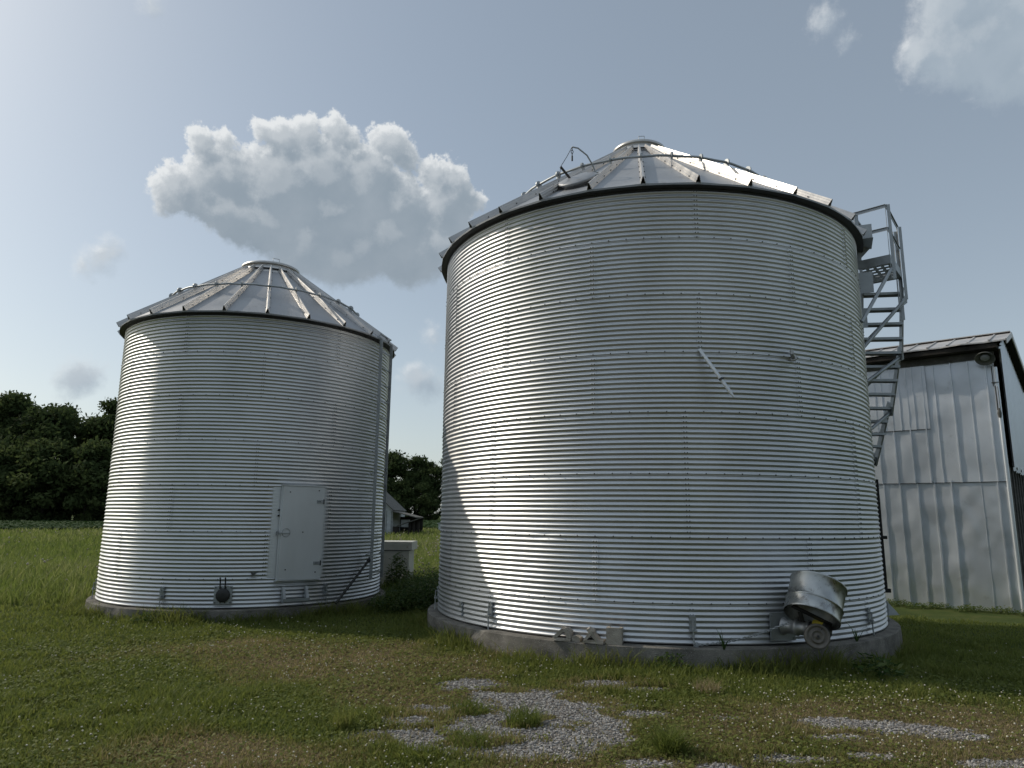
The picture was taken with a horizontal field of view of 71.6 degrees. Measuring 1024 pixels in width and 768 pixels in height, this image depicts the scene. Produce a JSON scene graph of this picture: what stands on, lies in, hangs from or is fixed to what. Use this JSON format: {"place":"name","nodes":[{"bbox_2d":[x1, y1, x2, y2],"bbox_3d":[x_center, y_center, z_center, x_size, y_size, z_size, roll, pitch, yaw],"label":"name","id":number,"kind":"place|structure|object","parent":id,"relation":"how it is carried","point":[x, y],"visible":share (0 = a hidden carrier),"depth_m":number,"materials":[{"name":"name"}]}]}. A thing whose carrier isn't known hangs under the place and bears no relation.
{"place":"outdoors","nodes":[
{"label":"outdoors","id":0,"kind":"place"},
{"bbox_2d":[0,527,440,609],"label":"field grass","id":1,"kind":"structure","parent":0,"point":[41,581],"depth_m":22.04,"materials":[{"name":"green plant"}]},
{"bbox_2d":[51,591,933,676],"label":"edge grass","id":2,"kind":"structure","parent":0,"point":[824,659],"depth_m":10.06,"materials":[{"name":"green plant"}]},
{"bbox_2d":[0,515,1023,767],"bbox_3d":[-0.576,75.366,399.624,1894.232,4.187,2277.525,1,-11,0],"label":"ground","id":3,"kind":"structure","parent":0,"point":[928,613],"depth_m":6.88,"materials":[{"name":"green plant"}]},
{"bbox_2d":[0,442,29,511],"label":"tree","id":4,"kind":"object","parent":3,"relation":"on","point":[2,458],"visible":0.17,"depth_m":104.77,"materials":[{"name":"green plant"}]},
{"bbox_2d":[0,390,38,505],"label":"tree","id":5,"kind":"object","parent":3,"relation":"on","point":[11,403],"visible":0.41,"depth_m":115.08,"materials":[{"name":"green plant"}]},
{"bbox_2d":[0,442,54,519],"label":"tree","id":6,"kind":"object","parent":3,"relation":"on","point":[11,494],"visible":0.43,"depth_m":103.41,"materials":[{"name":"green plant"}]},
{"bbox_2d":[5,435,87,519],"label":"tree","id":7,"kind":"object","parent":3,"relation":"on","point":[37,453],"visible":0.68,"depth_m":103.44,"materials":[{"name":"green plant"}]},
{"bbox_2d":[0,403,92,517],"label":"tree","id":8,"kind":"object","parent":3,"relation":"on","point":[52,423],"visible":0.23,"depth_m":111.72,"materials":[{"name":"green plant"}]},
{"bbox_2d":[31,402,84,500],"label":"tree","id":9,"kind":"object","parent":3,"relation":"on","point":[59,406],"visible":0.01,"depth_m":124.39,"materials":[{"name":"green plant"}]},
{"bbox_2d":[39,435,112,520],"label":"tree","id":10,"kind":"object","parent":3,"relation":"on","point":[94,457],"visible":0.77,"depth_m":103.85,"materials":[{"name":"green plant"}]},
{"bbox_2d":[56,397,117,518],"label":"tree","id":11,"kind":"object","parent":3,"relation":"on","point":[94,426],"visible":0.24,"depth_m":113.92,"materials":[{"name":"green plant"}]},
{"bbox_2d":[130,612,159,622],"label":"creeper","id":12,"kind":"object","parent":3,"relation":"on","point":[145,617],"visible":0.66,"depth_m":11.88,"materials":[{"name":"green plant"}]},
{"bbox_2d":[0,519,440,530],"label":"crop rows","id":13,"kind":"object","parent":3,"relation":"on","point":[11,524],"visible":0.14,"depth_m":75.01,"materials":[{"name":"green plant"}]},
{"bbox_2d":[4,528,439,580],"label":"meadow seed heads","id":14,"kind":"object","parent":3,"relation":"on","point":[44,561],"visible":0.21,"depth_m":21.50,"materials":[{"name":"green plant"}]},
{"bbox_2d":[85,588,385,621],"bbox_3d":[-5.602,4.786,14.870,5.827,0.804,5.822,1,-11,0],"label":"concrete foundation","id":15,"kind":"object","parent":3,"relation":"on","point":[113,609],"visible":0.24,"depth_m":12.42,"materials":[{"name":"grey concrete"}]},
{"bbox_2d":[91,258,397,608],"bbox_3d":[-5.559,0.846,15.614,5.893,7.239,5.893,1,-11,0],"label":"grain bin","id":16,"kind":"object","parent":15,"relation":"on","point":[249,459],"visible":1,"depth_m":13.16,"materials":[{"name":"metal"}]},
{"bbox_2d":[274,484,325,580],"bbox_3d":[-3.888,2.717,13.029,0.885,1.703,0.095,9,-13,-37],"label":"door","id":17,"kind":"structure","parent":16,"relation":"in","point":[300,533],"depth_m":13.01,"materials":[{"name":"metal"}]},
{"bbox_2d":[335,557,369,603],"bbox_3d":[-3.062,3.789,13.772,0.068,0.840,1.056,-5,-12,25],"label":"drain pipe","id":18,"kind":"object","parent":15,"relation":"on","point":[353,580],"visible":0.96,"depth_m":13.72,"materials":[{"name":"metal"}]},
{"bbox_2d":[326,699,359,730],"bbox_3d":[-1.461,2.867,6.145,0.333,0.241,0.414,4,-11,-19],"label":"grass tuft","id":19,"kind":"object","parent":3,"relation":"on","point":[346,720],"visible":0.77,"depth_m":6.09,"materials":[{"name":"green plant"}]},
{"bbox_2d":[383,552,411,585],"bbox_3d":[-2.679,4.470,16.644,0.702,1.043,0.757,1,-11,0],"label":"tall weed","id":20,"kind":"object","parent":3,"relation":"on","point":[397,565],"visible":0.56,"depth_m":16.64,"materials":[{"name":"green plant"}]},
{"bbox_2d":[379,540,416,585],"bbox_3d":[-3.488,4.578,17.955,2.020,1.196,1.040,1,-11,0],"label":"storage tank","id":21,"kind":"object","parent":3,"relation":"on","point":[406,549],"visible":0.32,"depth_m":17.54,"materials":[{"name":"white paint"}]},
{"bbox_2d":[384,449,417,508],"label":"tree","id":22,"kind":"object","parent":3,"relation":"on","point":[397,467],"visible":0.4,"depth_m":127.35,"materials":[{"name":"green plant"}]},
{"bbox_2d":[381,490,423,534],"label":"shed","id":23,"kind":"structure","parent":3,"relation":"on","point":[397,520],"depth_m":59.87,"materials":[{"name":"grey wood"}]},
{"bbox_2d":[366,564,439,614],"bbox_3d":[-1.798,4.446,15.793,2.657,0.814,5.103,1,-11,0],"label":"weed thicket","id":24,"kind":"object","parent":3,"relation":"on","point":[419,592],"visible":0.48,"depth_m":14.06,"materials":[{"name":"green plant"}]},
{"bbox_2d":[389,478,417,516],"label":"tree","id":25,"kind":"object","parent":3,"relation":"on","point":[406,488],"visible":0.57,"depth_m":123.65,"materials":[{"name":"green plant"}]},
{"bbox_2d":[399,481,441,519],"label":"tree","id":26,"kind":"object","parent":3,"relation":"on","point":[427,495],"visible":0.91,"depth_m":123.88,"materials":[{"name":"green plant"}]},
{"bbox_2d":[400,453,441,515],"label":"tree","id":27,"kind":"object","parent":3,"relation":"on","point":[415,462],"visible":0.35,"depth_m":129.72,"materials":[{"name":"green plant"}]},
{"bbox_2d":[415,461,442,518],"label":"tree","id":28,"kind":"object","parent":3,"relation":"on","point":[431,471],"visible":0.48,"depth_m":129.09,"materials":[{"name":"green plant"}]},
{"bbox_2d":[430,458,442,515],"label":"tree","id":29,"kind":"object","parent":3,"relation":"on","point":[439,467],"visible":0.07,"depth_m":130.26,"materials":[{"name":"green plant"}]},
{"bbox_2d":[447,693,491,715],"bbox_3d":[-0.424,3.037,6.708,0.568,0.154,0.499,-3,-11,20],"label":"grass tuft","id":30,"kind":"object","parent":3,"relation":"on","point":[467,708],"visible":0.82,"depth_m":6.69,"materials":[{"name":"green plant"}]},
{"bbox_2d":[447,718,508,750],"bbox_3d":[-0.292,2.824,5.693,0.547,0.165,0.580,10,-14,-39],"label":"grass tuft","id":31,"kind":"object","parent":3,"relation":"on","point":[473,739],"visible":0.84,"depth_m":5.65,"materials":[{"name":"green plant"}]},
{"bbox_2d":[0,617,1023,767],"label":"clover","id":32,"kind":"object","parent":3,"relation":"on","point":[661,718],"depth_m":7.04,"materials":[{"name":"green plant"}]},
{"bbox_2d":[497,701,551,728],"bbox_3d":[0.103,2.949,6.329,0.478,0.187,0.609,-8,-14,40],"label":"grass tuft","id":33,"kind":"object","parent":3,"relation":"on","point":[532,718],"visible":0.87,"depth_m":6.29,"materials":[{"name":"green plant"}]},
{"bbox_2d":[427,602,902,670],"bbox_3d":[2.412,4.368,12.379,7.768,0.871,7.757,1,-11,0],"label":"concrete foundation","id":34,"kind":"object","parent":3,"relation":"on","point":[887,639],"visible":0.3,"depth_m":9.05,"materials":[{"name":"grey concrete"}]},
{"bbox_2d":[552,626,582,641],"bbox_3d":[0.718,3.220,9.155,0.364,0.171,0.186,-3,-11,19],"label":"concrete block","id":35,"kind":"object","parent":34,"relation":"on","point":[568,636],"depth_m":9.09,"materials":[{"name":"grey concrete"}]},
{"bbox_2d":[583,627,605,644],"bbox_3d":[1.087,3.183,8.994,0.358,0.189,0.182,-3,-11,18],"label":"concrete block","id":36,"kind":"object","parent":34,"relation":"on","point":[596,638],"depth_m":8.94,"materials":[{"name":"grey concrete"}]},
{"bbox_2d":[606,626,623,644],"bbox_3d":[1.301,3.172,8.970,0.202,0.208,0.205,-2,-11,14],"label":"concrete block","id":37,"kind":"object","parent":34,"relation":"on","point":[614,636],"depth_m":8.88,"materials":[{"name":"grey concrete"}]},
{"bbox_2d":[434,136,907,646],"bbox_3d":[2.840,-0.378,13.207,8.542,8.794,7.931,1,-11,0],"label":"grain bin","id":38,"kind":"object","parent":34,"relation":"on","point":[658,428],"visible":0.98,"depth_m":9.83,"materials":[{"name":"metal"}]},
{"bbox_2d":[693,622,789,646],"bbox_3d":[2.808,3.083,8.703,1.156,0.360,0.036,-1,-11,9],"label":"chain","id":39,"kind":"object","parent":38,"relation":"attached to","point":[732,640],"visible":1,"depth_m":8.69,"materials":[{"name":"metal"}]},
{"bbox_2d":[769,570,847,649],"bbox_3d":[3.679,2.743,8.706,0.864,0.903,0.788,1,-11,0],"label":"auger head","id":40,"kind":"object","parent":38,"relation":"attached to","point":[813,612],"visible":0.99,"depth_m":8.57},
{"bbox_2d":[875,479,890,592],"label":"vertical pipe","id":41,"kind":"structure","parent":38,"relation":"attached to","point":[882,538],"depth_m":13.28,"materials":[{"name":"black metal"}]},
{"bbox_2d":[712,629,728,649],"bbox_3d":[2.540,3.122,8.742,0.298,0.260,0.167,2,-11,-8],"label":"sprout","id":42,"kind":"object","parent":34,"relation":"on","point":[723,645],"visible":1,"depth_m":8.68,"materials":[{"name":"green plant"}]},
{"bbox_2d":[847,623,867,641],"bbox_3d":[4.576,3.243,9.317,0.373,0.280,0.177,1,-11,0],"label":"sprout","id":43,"kind":"object","parent":34,"relation":"on","point":[856,637],"visible":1,"depth_m":9.31,"materials":[{"name":"green plant"}]},
{"bbox_2d":[632,712,709,756],"bbox_3d":[1.269,2.773,5.590,0.733,0.263,0.742,9,-13,-36],"label":"grass tuft","id":44,"kind":"object","parent":3,"relation":"on","point":[672,742],"visible":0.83,"depth_m":5.53,"materials":[{"name":"green plant"}]},
{"bbox_2d":[654,651,688,671],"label":"ledge weed","id":45,"kind":"object","parent":3,"relation":"on","point":[673,657],"visible":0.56,"depth_m":8.55,"materials":[{"name":"green plant"}]},
{"bbox_2d":[688,676,727,695],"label":"grass tuft","id":46,"kind":"object","parent":3,"relation":"on","point":[712,687],"visible":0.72,"depth_m":7.47,"materials":[{"name":"green plant"}]},
{"bbox_2d":[841,652,908,681],"bbox_3d":[4.261,3.352,8.362,0.816,0.360,0.707,1,-11,0],"label":"broadleaf weed","id":47,"kind":"object","parent":3,"relation":"on","point":[881,664],"visible":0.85,"depth_m":8.32,"materials":[{"name":"green plant"}]},
{"bbox_2d":[886,602,898,614],"bbox_3d":[6.892,4.043,13.030,0.370,0.400,0.080,1,-11,0],"label":"sheet offcut","id":48,"kind":"object","parent":3,"relation":"on","point":[892,610],"visible":0.36,"depth_m":12.98,"materials":[{"name":"metal"}]},
{"bbox_2d":[865,331,1023,612],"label":"barn","id":49,"kind":"structure","parent":3,"relation":"on","point":[949,471],"depth_m":16.98,"materials":[{"name":"galvanized sheet metal"},{"name":"dark painted metal"}]},
{"bbox_2d":[887,598,1023,615],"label":"grass strip","id":50,"kind":"object","parent":3,"relation":"on","point":[964,609],"visible":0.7,"depth_m":16.05,"materials":[{"name":"green plant"}]},
{"bbox_2d":[0,0,1023,513],"label":"sky","id":51,"kind":"structure","parent":0,"point":[150,150],"materials":[{"name":"blue"}]},
{"bbox_2d":[336,677,1023,767],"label":"gravel","id":52,"kind":"structure","parent":0,"point":[605,719],"depth_m":6.19,"materials":[{"name":"grey gravel"}]}
]}

